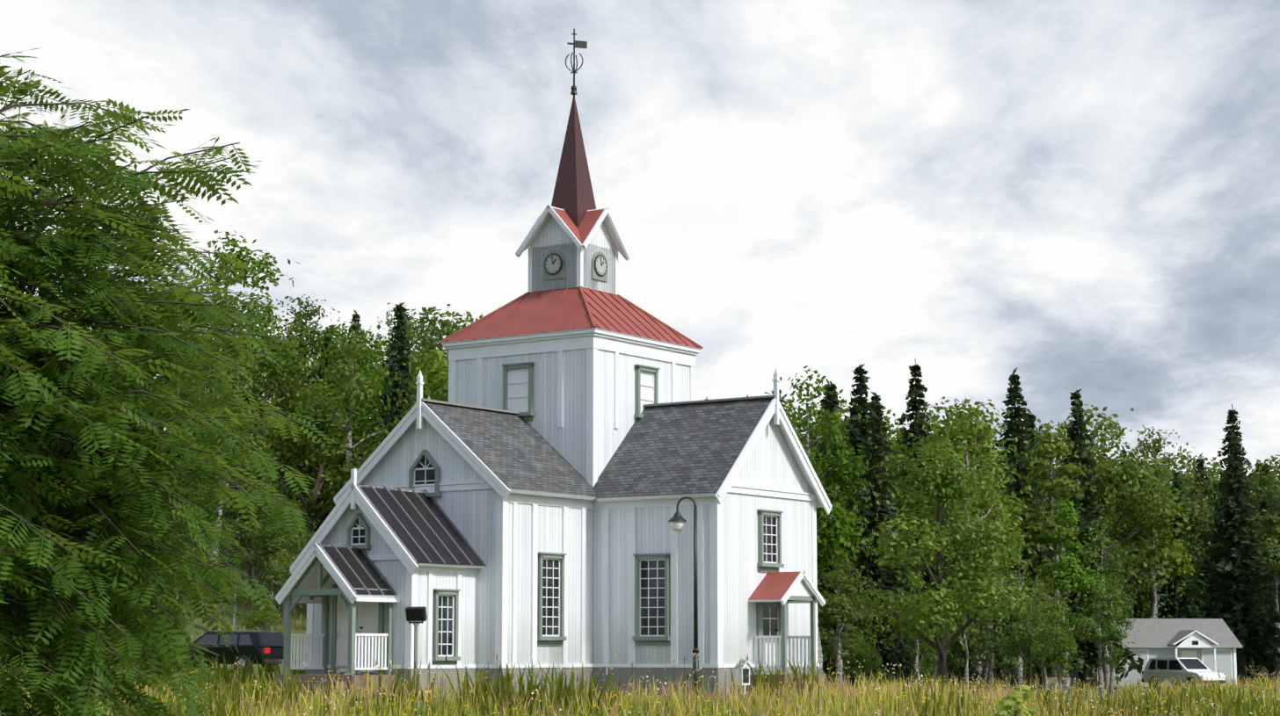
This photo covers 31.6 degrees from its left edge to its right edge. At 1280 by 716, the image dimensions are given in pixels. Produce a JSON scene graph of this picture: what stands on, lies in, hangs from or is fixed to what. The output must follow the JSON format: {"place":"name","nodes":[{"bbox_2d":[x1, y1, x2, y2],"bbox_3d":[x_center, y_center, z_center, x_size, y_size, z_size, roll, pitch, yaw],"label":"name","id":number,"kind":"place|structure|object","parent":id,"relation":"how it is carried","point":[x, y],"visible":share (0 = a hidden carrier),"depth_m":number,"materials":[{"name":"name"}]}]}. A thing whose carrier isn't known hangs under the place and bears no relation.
{"place":"outdoors","nodes":[
{"label":"outdoors","id":0,"kind":"place"},
{"bbox_2d":[271,28,832,709],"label":"church","id":1,"kind":"structure","parent":0,"point":[542,471],"depth_m":52.67,"materials":[{"name":"wood"}]},
{"bbox_2d":[0,0,1279,514],"label":"sky","id":2,"kind":"structure","parent":0,"point":[1072,195],"materials":[{"name":"white"}]},
{"bbox_2d":[7,468,1279,715],"bbox_3d":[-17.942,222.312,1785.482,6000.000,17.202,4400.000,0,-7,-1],"label":"ground","id":3,"kind":"structure","parent":0,"point":[248,607],"depth_m":98.35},
{"bbox_2d":[0,47,337,715],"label":"rowan tree","id":4,"kind":"object","parent":3,"relation":"on","point":[79,403],"visible":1,"depth_m":10.26,"materials":[{"name":"green plant"}]},
{"bbox_2d":[141,378,196,541],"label":"tree","id":5,"kind":"object","parent":3,"relation":"on","point":[178,390],"visible":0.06,"depth_m":104.59,"materials":[{"name":"green plant"}]},
{"bbox_2d":[158,353,206,478],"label":"tree","id":6,"kind":"object","parent":3,"relation":"on","point":[185,395],"visible":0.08,"depth_m":118.88,"materials":[{"name":"green plant"}]},
{"bbox_2d":[171,504,202,604],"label":"tree","id":7,"kind":"object","parent":3,"relation":"on","point":[187,557],"visible":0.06,"depth_m":95.28,"materials":[{"name":"green plant"}]},
{"bbox_2d":[160,325,215,479],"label":"tree","id":8,"kind":"object","parent":3,"relation":"on","point":[208,330],"visible":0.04,"depth_m":125.91,"materials":[{"name":"green plant"}]},
{"bbox_2d":[205,574,234,631],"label":"tree","id":9,"kind":"object","parent":3,"relation":"on","point":[220,607],"visible":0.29,"depth_m":91.18,"materials":[{"name":"green plant"}]},
{"bbox_2d":[172,379,281,588],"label":"tree","id":10,"kind":"object","parent":3,"relation":"on","point":[254,469],"visible":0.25,"depth_m":100.69,"materials":[{"name":"green plant"}]},
{"bbox_2d":[171,631,283,673],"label":"dark wagon","id":11,"kind":"object","parent":3,"relation":"on","point":[246,643],"visible":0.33,"depth_m":83.40,"materials":[{"name":"black paint"}]},
{"bbox_2d":[185,354,281,563],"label":"tree","id":12,"kind":"object","parent":3,"relation":"on","point":[255,432],"visible":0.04,"depth_m":107.13,"materials":[{"name":"green plant"}]},
{"bbox_2d":[223,556,251,631],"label":"tree","id":13,"kind":"object","parent":3,"relation":"on","point":[235,608],"visible":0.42,"depth_m":93.38,"materials":[{"name":"green plant"}]},
{"bbox_2d":[173,230,319,545],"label":"tree","id":14,"kind":"object","parent":3,"relation":"on","point":[259,366],"visible":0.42,"depth_m":111.71,"materials":[{"name":"green plant"}]},
{"bbox_2d":[211,477,294,591],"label":"tree","id":15,"kind":"object","parent":3,"relation":"on","point":[233,517],"visible":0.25,"depth_m":102.62,"materials":[{"name":"green plant"}]},
{"bbox_2d":[238,597,291,636],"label":"bush","id":16,"kind":"object","parent":3,"relation":"on","point":[257,619],"visible":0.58,"depth_m":88.62,"materials":[{"name":"green plant"}]},
{"bbox_2d":[253,559,288,632],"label":"tree","id":17,"kind":"object","parent":3,"relation":"on","point":[270,578],"visible":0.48,"depth_m":91.20,"materials":[{"name":"green plant"}]},
{"bbox_2d":[232,501,315,614],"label":"tree","id":18,"kind":"object","parent":3,"relation":"on","point":[277,607],"visible":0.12,"depth_m":99.35,"materials":[{"name":"green plant"}]},
{"bbox_2d":[241,499,317,625],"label":"tree","id":19,"kind":"object","parent":3,"relation":"on","point":[272,525],"visible":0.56,"depth_m":97.48,"materials":[{"name":"green plant"}]},
{"bbox_2d":[256,530,306,615],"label":"tree","id":20,"kind":"object","parent":3,"relation":"on","point":[286,563],"visible":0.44,"depth_m":94.86,"materials":[{"name":"green plant"}]},
{"bbox_2d":[239,321,328,524],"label":"tree","id":21,"kind":"object","parent":3,"relation":"on","point":[283,389],"visible":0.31,"depth_m":114.75,"materials":[{"name":"green plant"}]},
{"bbox_2d":[260,294,347,403],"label":"tree","id":22,"kind":"object","parent":3,"relation":"on","point":[311,338],"visible":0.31,"depth_m":144.37,"materials":[{"name":"green plant"}]},
{"bbox_2d":[239,377,385,541],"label":"tree","id":23,"kind":"object","parent":3,"relation":"on","point":[291,451],"visible":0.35,"depth_m":106.55,"materials":[{"name":"green plant"}]},
{"bbox_2d":[287,329,348,540],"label":"tree","id":24,"kind":"object","parent":3,"relation":"on","point":[329,340],"visible":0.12,"depth_m":118.20,"materials":[{"name":"green plant"}]},
{"bbox_2d":[305,309,378,484],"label":"tree","id":25,"kind":"object","parent":3,"relation":"on","point":[356,316],"depth_m":127.24,"materials":[{"name":"green plant"}]},
{"bbox_2d":[269,321,421,493],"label":"tree","id":26,"kind":"object","parent":3,"relation":"on","point":[379,381],"visible":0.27,"depth_m":113.09,"materials":[{"name":"green plant"}]},
{"bbox_2d":[291,323,405,522],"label":"tree","id":27,"kind":"object","parent":3,"relation":"on","point":[331,418],"visible":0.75,"depth_m":103.35,"materials":[{"name":"green plant"}]},
{"bbox_2d":[313,329,390,421],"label":"tree","id":28,"kind":"object","parent":3,"relation":"on","point":[367,333],"visible":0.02,"depth_m":146.27,"materials":[{"name":"green plant"}]},
{"bbox_2d":[363,302,415,455],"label":"tree","id":29,"kind":"object","parent":3,"relation":"on","point":[399,345],"visible":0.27,"depth_m":107.91,"materials":[{"name":"green plant"}]},
{"bbox_2d":[348,359,448,471],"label":"tree","id":30,"kind":"object","parent":3,"relation":"on","point":[435,396],"visible":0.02,"depth_m":99.23,"materials":[{"name":"green plant"}]},
{"bbox_2d":[361,302,440,399],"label":"tree","id":31,"kind":"object","parent":3,"relation":"on","point":[408,319],"visible":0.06,"depth_m":138.28,"materials":[{"name":"green plant"}]},
{"bbox_2d":[353,356,448,458],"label":"tree","id":32,"kind":"object","parent":3,"relation":"on","point":[425,361],"visible":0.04,"depth_m":113.03,"materials":[{"name":"green plant"}]},
{"bbox_2d":[380,343,448,436],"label":"tree","id":33,"kind":"object","parent":3,"relation":"on","point":[436,366],"visible":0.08,"depth_m":102.73,"materials":[{"name":"green plant"}]},
{"bbox_2d":[405,606,427,690],"bbox_3d":[-4.710,6.341,47.461,0.420,2.239,0.231,-2,-8,14],"label":"sign","id":34,"kind":"object","parent":3,"relation":"on","point":[416,616],"visible":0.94,"depth_m":47.52,"materials":[{"name":"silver metal"}]},
{"bbox_2d":[349,304,483,447],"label":"tree","id":35,"kind":"object","parent":3,"relation":"on","point":[432,329],"visible":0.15,"depth_m":120.90,"materials":[{"name":"green plant"}]},
{"bbox_2d":[389,311,483,369],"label":"tree","id":36,"kind":"object","parent":3,"relation":"on","point":[458,322],"visible":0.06,"depth_m":132.37,"materials":[{"name":"green plant"}]},
{"bbox_2d":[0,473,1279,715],"bbox_3d":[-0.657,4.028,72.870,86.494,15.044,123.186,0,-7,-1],"label":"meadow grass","id":37,"kind":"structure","parent":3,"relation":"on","point":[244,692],"depth_m":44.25,"materials":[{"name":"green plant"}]},
{"bbox_2d":[668,496,699,694],"bbox_3d":[0.991,5.426,50.285,0.794,4.685,0.430,-5,-9,34],"label":"street lamp","id":38,"kind":"object","parent":3,"relation":"on","point":[677,520],"visible":0.88,"depth_m":50.19,"materials":[{"name":"black metal"}]},
{"bbox_2d":[734,661,752,702],"bbox_3d":[2.262,7.120,49.367,0.200,1.040,0.420,-5,-9,34],"label":"info box","id":39,"kind":"object","parent":3,"relation":"on","point":[743,672],"visible":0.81,"depth_m":49.32,"materials":[{"name":"white wood"}]},
{"bbox_2d":[746,392,824,454],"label":"tree","id":40,"kind":"object","parent":3,"relation":"on","point":[789,409],"depth_m":147.09,"materials":[{"name":"green plant"}]},
{"bbox_2d":[782,407,850,596],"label":"tree","id":41,"kind":"object","parent":3,"relation":"on","point":[832,500],"visible":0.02,"depth_m":96.92,"materials":[{"name":"green plant"}]},
{"bbox_2d":[779,365,879,674],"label":"tree","id":42,"kind":"object","parent":3,"relation":"on","point":[830,522],"visible":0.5,"depth_m":71.36,"materials":[{"name":"green plant"}]},
{"bbox_2d":[814,380,873,685],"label":"tree","id":43,"kind":"object","parent":3,"relation":"on","point":[832,402],"visible":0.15,"depth_m":100.45,"materials":[{"name":"green plant"}]},
{"bbox_2d":[790,396,900,443],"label":"tree","id":44,"kind":"object","parent":3,"relation":"on","point":[803,403],"visible":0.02,"depth_m":149.12,"materials":[{"name":"green plant"}]},
{"bbox_2d":[817,552,873,686],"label":"tree","id":45,"kind":"object","parent":3,"relation":"on","point":[847,614],"visible":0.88,"depth_m":82.98,"materials":[{"name":"green plant"}]},
{"bbox_2d":[789,399,903,685],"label":"tree","id":46,"kind":"object","parent":3,"relation":"on","point":[811,437],"visible":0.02,"depth_m":112.76,"materials":[{"name":"green plant"}]},
{"bbox_2d":[830,622,864,687],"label":"tree","id":47,"kind":"object","parent":3,"relation":"on","point":[849,628],"visible":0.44,"depth_m":88.67,"materials":[{"name":"green plant"}]},
{"bbox_2d":[816,567,897,687],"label":"tree","id":48,"kind":"object","parent":3,"relation":"on","point":[825,621],"visible":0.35,"depth_m":91.04,"materials":[{"name":"green plant"}]},
{"bbox_2d":[841,632,882,683],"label":"tree","id":49,"kind":"object","parent":3,"relation":"on","point":[858,656],"visible":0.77,"depth_m":85.57,"materials":[{"name":"green plant"}]},
{"bbox_2d":[843,414,914,479],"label":"tree","id":50,"kind":"object","parent":3,"relation":"on","point":[888,422],"visible":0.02,"depth_m":117.63,"materials":[{"name":"green plant"}]},
{"bbox_2d":[822,363,938,686],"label":"tree","id":51,"kind":"object","parent":3,"relation":"on","point":[862,408],"visible":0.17,"depth_m":107.80,"materials":[{"name":"green plant"}]},
{"bbox_2d":[826,411,936,691],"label":"tree","id":52,"kind":"object","parent":3,"relation":"on","point":[883,510],"visible":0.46,"depth_m":93.36,"materials":[{"name":"green plant"}]},
{"bbox_2d":[827,398,937,684],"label":"tree","id":53,"kind":"object","parent":3,"relation":"on","point":[878,408],"visible":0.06,"depth_m":104.05,"materials":[{"name":"green plant"}]},
{"bbox_2d":[887,595,923,692],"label":"tree","id":54,"kind":"object","parent":3,"relation":"on","point":[904,655],"visible":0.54,"depth_m":83.77,"materials":[{"name":"green plant"}]},
{"bbox_2d":[891,569,933,687],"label":"tree","id":55,"kind":"object","parent":3,"relation":"on","point":[916,643],"visible":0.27,"depth_m":85.96,"materials":[{"name":"green plant"}]},
{"bbox_2d":[885,631,950,682],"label":"tree","id":56,"kind":"object","parent":3,"relation":"on","point":[921,648],"visible":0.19,"depth_m":89.35,"materials":[{"name":"green plant"}]},
{"bbox_2d":[840,436,996,677],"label":"tree","id":57,"kind":"object","parent":3,"relation":"on","point":[905,507],"visible":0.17,"depth_m":97.69,"materials":[{"name":"green plant"}]},
{"bbox_2d":[893,401,953,675],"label":"tree","id":58,"kind":"object","parent":3,"relation":"on","point":[933,418],"visible":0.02,"depth_m":132.04,"materials":[{"name":"green plant"}]},
{"bbox_2d":[894,357,958,671],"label":"tree","id":59,"kind":"object","parent":3,"relation":"on","point":[916,390],"visible":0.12,"depth_m":111.92,"materials":[{"name":"green plant"}]},
{"bbox_2d":[913,586,957,688],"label":"tree","id":60,"kind":"object","parent":3,"relation":"on","point":[934,676],"visible":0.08,"depth_m":92.06,"materials":[{"name":"green plant"}]},
{"bbox_2d":[836,441,1049,692],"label":"tree","id":61,"kind":"object","parent":3,"relation":"on","point":[937,531],"visible":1,"depth_m":74.69,"materials":[{"name":"green plant"}]},
{"bbox_2d":[894,399,1032,682],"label":"tree","id":62,"kind":"object","parent":3,"relation":"on","point":[963,438],"visible":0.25,"depth_m":101.69,"materials":[{"name":"green plant"}]},
{"bbox_2d":[947,590,982,690],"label":"tree","id":63,"kind":"object","parent":3,"relation":"on","point":[972,634],"visible":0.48,"depth_m":82.98,"materials":[{"name":"green plant"}]},
{"bbox_2d":[884,396,1049,681],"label":"tree","id":64,"kind":"object","parent":3,"relation":"on","point":[963,407],"visible":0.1,"depth_m":119.25,"materials":[{"name":"green plant"}]},
{"bbox_2d":[889,399,1047,678],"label":"tree","id":65,"kind":"object","parent":3,"relation":"on","point":[1011,502],"visible":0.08,"depth_m":109.47,"materials":[{"name":"green plant"}]},
{"bbox_2d":[952,613,987,693],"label":"tree","id":66,"kind":"object","parent":3,"relation":"on","point":[973,671],"visible":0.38,"depth_m":86.06,"materials":[{"name":"green plant"}]},
{"bbox_2d":[945,606,996,675],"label":"tree","id":67,"kind":"object","parent":3,"relation":"on","point":[954,646],"visible":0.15,"depth_m":93.82,"materials":[{"name":"green plant"}]},
{"bbox_2d":[958,570,1023,695],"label":"tree","id":68,"kind":"object","parent":3,"relation":"on","point":[989,677],"visible":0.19,"depth_m":91.81,"materials":[{"name":"green plant"}]},
{"bbox_2d":[947,418,1037,685],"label":"tree","id":69,"kind":"object","parent":3,"relation":"on","point":[985,671],"visible":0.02,"depth_m":112.44,"materials":[{"name":"green plant"}]},
{"bbox_2d":[960,568,1047,694],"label":"tree","id":70,"kind":"object","parent":3,"relation":"on","point":[997,648],"visible":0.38,"depth_m":89.63,"materials":[{"name":"green plant"}]},
{"bbox_2d":[992,636,1018,692],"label":"tree","id":71,"kind":"object","parent":3,"relation":"on","point":[1013,661],"visible":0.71,"depth_m":87.63,"materials":[{"name":"green plant"}]},
{"bbox_2d":[981,629,1039,682],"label":"tree","id":72,"kind":"object","parent":3,"relation":"on","point":[1024,667],"visible":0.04,"depth_m":95.81,"materials":[{"name":"green plant"}]},
{"bbox_2d":[987,683,1037,715],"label":"bush","id":73,"kind":"object","parent":3,"relation":"on","point":[1024,693],"visible":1,"depth_m":25.09,"materials":[{"name":"green plant"}]},
{"bbox_2d":[981,530,1054,695],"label":"tree","id":74,"kind":"object","parent":3,"relation":"on","point":[1019,675],"visible":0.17,"depth_m":93.95,"materials":[{"name":"green plant"}]},
{"bbox_2d":[993,407,1048,683],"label":"tree","id":75,"kind":"object","parent":3,"relation":"on","point":[1031,418],"visible":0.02,"depth_m":134.79,"materials":[{"name":"green plant"}]},
{"bbox_2d":[994,596,1063,690],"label":"tree","id":76,"kind":"object","parent":3,"relation":"on","point":[1024,630],"visible":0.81,"depth_m":85.25,"materials":[{"name":"green plant"}]},
{"bbox_2d":[971,367,1090,685],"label":"tree","id":77,"kind":"object","parent":3,"relation":"on","point":[1014,396],"visible":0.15,"depth_m":117.47,"materials":[{"name":"green plant"}]},
{"bbox_2d":[1016,587,1073,694],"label":"tree","id":78,"kind":"object","parent":3,"relation":"on","point":[1046,599],"visible":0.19,"depth_m":91.39,"materials":[{"name":"green plant"}]},
{"bbox_2d":[1025,593,1082,690],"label":"tree","id":79,"kind":"object","parent":3,"relation":"on","point":[1053,603],"visible":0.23,"depth_m":88.34,"materials":[{"name":"green plant"}]},
{"bbox_2d":[1031,581,1076,692],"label":"tree","id":80,"kind":"object","parent":3,"relation":"on","point":[1041,681],"depth_m":97.82,"materials":[{"name":"green plant"}]},
{"bbox_2d":[1012,436,1096,677],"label":"tree","id":81,"kind":"object","parent":3,"relation":"on","point":[1046,510],"visible":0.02,"depth_m":128.94,"materials":[{"name":"green plant"}]},
{"bbox_2d":[999,419,1110,690],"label":"tree","id":82,"kind":"object","parent":3,"relation":"on","point":[1052,450],"visible":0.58,"depth_m":110.51,"materials":[{"name":"green plant"}]},
{"bbox_2d":[1028,603,1085,695],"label":"tree","id":83,"kind":"object","parent":3,"relation":"on","point":[1054,615],"visible":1,"depth_m":83.15,"materials":[{"name":"green plant"}]},
{"bbox_2d":[1025,498,1105,698],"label":"tree","id":84,"kind":"object","parent":3,"relation":"on","point":[1069,582],"visible":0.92,"depth_m":95.83,"materials":[{"name":"green plant"}]},
{"bbox_2d":[1025,389,1144,688],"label":"tree","id":85,"kind":"object","parent":3,"relation":"on","point":[1079,423],"visible":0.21,"depth_m":121.06,"materials":[{"name":"green plant"}]},
{"bbox_2d":[1074,581,1127,699],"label":"tree","id":86,"kind":"object","parent":3,"relation":"on","point":[1092,629],"visible":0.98,"depth_m":84.32,"materials":[{"name":"green plant"}]},
{"bbox_2d":[1075,516,1137,689],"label":"tree","id":87,"kind":"object","parent":3,"relation":"on","point":[1108,570],"visible":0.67,"depth_m":116.97,"materials":[{"name":"green plant"}]},
{"bbox_2d":[1075,575,1137,698],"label":"tree","id":88,"kind":"object","parent":3,"relation":"on","point":[1104,624],"visible":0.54,"depth_m":86.95,"materials":[{"name":"green plant"}]},
{"bbox_2d":[1032,443,1190,617],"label":"tree","id":89,"kind":"object","parent":3,"relation":"on","point":[1124,524],"visible":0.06,"depth_m":137.30,"materials":[{"name":"green plant"}]},
{"bbox_2d":[1027,404,1202,618],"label":"tree","id":90,"kind":"object","parent":3,"relation":"on","point":[1116,484],"visible":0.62,"depth_m":129.90,"materials":[{"name":"green plant"}]},
{"bbox_2d":[1106,444,1159,618],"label":"tree","id":91,"kind":"object","parent":3,"relation":"on","point":[1138,599],"visible":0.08,"depth_m":150.05,"materials":[{"name":"green plant"}]},
{"bbox_2d":[1112,482,1195,618],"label":"tree","id":92,"kind":"object","parent":3,"relation":"on","point":[1185,560],"visible":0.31,"depth_m":133.06,"materials":[{"name":"green plant"}]},
{"bbox_2d":[1115,427,1192,589],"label":"tree","id":93,"kind":"object","parent":3,"relation":"on","point":[1152,449],"visible":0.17,"depth_m":222.60,"materials":[{"name":"green plant"}]},
{"bbox_2d":[1069,618,1243,688],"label":"house","id":94,"kind":"structure","parent":3,"relation":"on","point":[1212,644],"depth_m":123.68,"materials":[{"name":"white wood"}]},
{"bbox_2d":[1149,468,1209,618],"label":"tree","id":95,"kind":"object","parent":3,"relation":"on","point":[1174,611],"visible":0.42,"depth_m":136.34,"materials":[{"name":"green plant"}]},
{"bbox_2d":[1141,658,1225,689],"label":"car","id":96,"kind":"object","parent":3,"relation":"on","point":[1197,668],"visible":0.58,"depth_m":119.44,"materials":[{"name":"white paint"}]},
{"bbox_2d":[1144,446,1233,614],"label":"tree","id":97,"kind":"object","parent":3,"relation":"on","point":[1195,514],"visible":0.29,"depth_m":139.76,"materials":[{"name":"green plant"}]},
{"bbox_2d":[1135,455,1260,606],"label":"tree","id":98,"kind":"object","parent":3,"relation":"on","point":[1215,466],"visible":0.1,"depth_m":162.64,"materials":[{"name":"green plant"}]},
{"bbox_2d":[1178,453,1250,672],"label":"tree","id":99,"kind":"object","parent":3,"relation":"on","point":[1200,465],"visible":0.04,"depth_m":159.15,"materials":[{"name":"green plant"}]},
{"bbox_2d":[1197,431,1279,683],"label":"tree","id":100,"kind":"object","parent":3,"relation":"on","point":[1241,614],"visible":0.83,"depth_m":138.24,"materials":[{"name":"green plant"}]},
{"bbox_2d":[1197,404,1279,676],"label":"tree","id":101,"kind":"object","parent":3,"relation":"on","point":[1232,418],"visible":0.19,"depth_m":149.70,"materials":[{"name":"green plant"}]},
{"bbox_2d":[1212,455,1279,588],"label":"tree","id":102,"kind":"object","parent":3,"relation":"on","point":[1267,529],"visible":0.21,"depth_m":146.15,"materials":[{"name":"green plant"}]},
{"bbox_2d":[1239,481,1279,681],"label":"tree","id":103,"kind":"object","parent":3,"relation":"on","point":[1275,563],"visible":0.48,"depth_m":142.26,"materials":[{"name":"green plant"}]},
{"bbox_2d":[1245,458,1279,676],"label":"tree","id":104,"kind":"object","parent":3,"relation":"on","point":[1262,505],"visible":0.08,"depth_m":152.95,"materials":[{"name":"green plant"}]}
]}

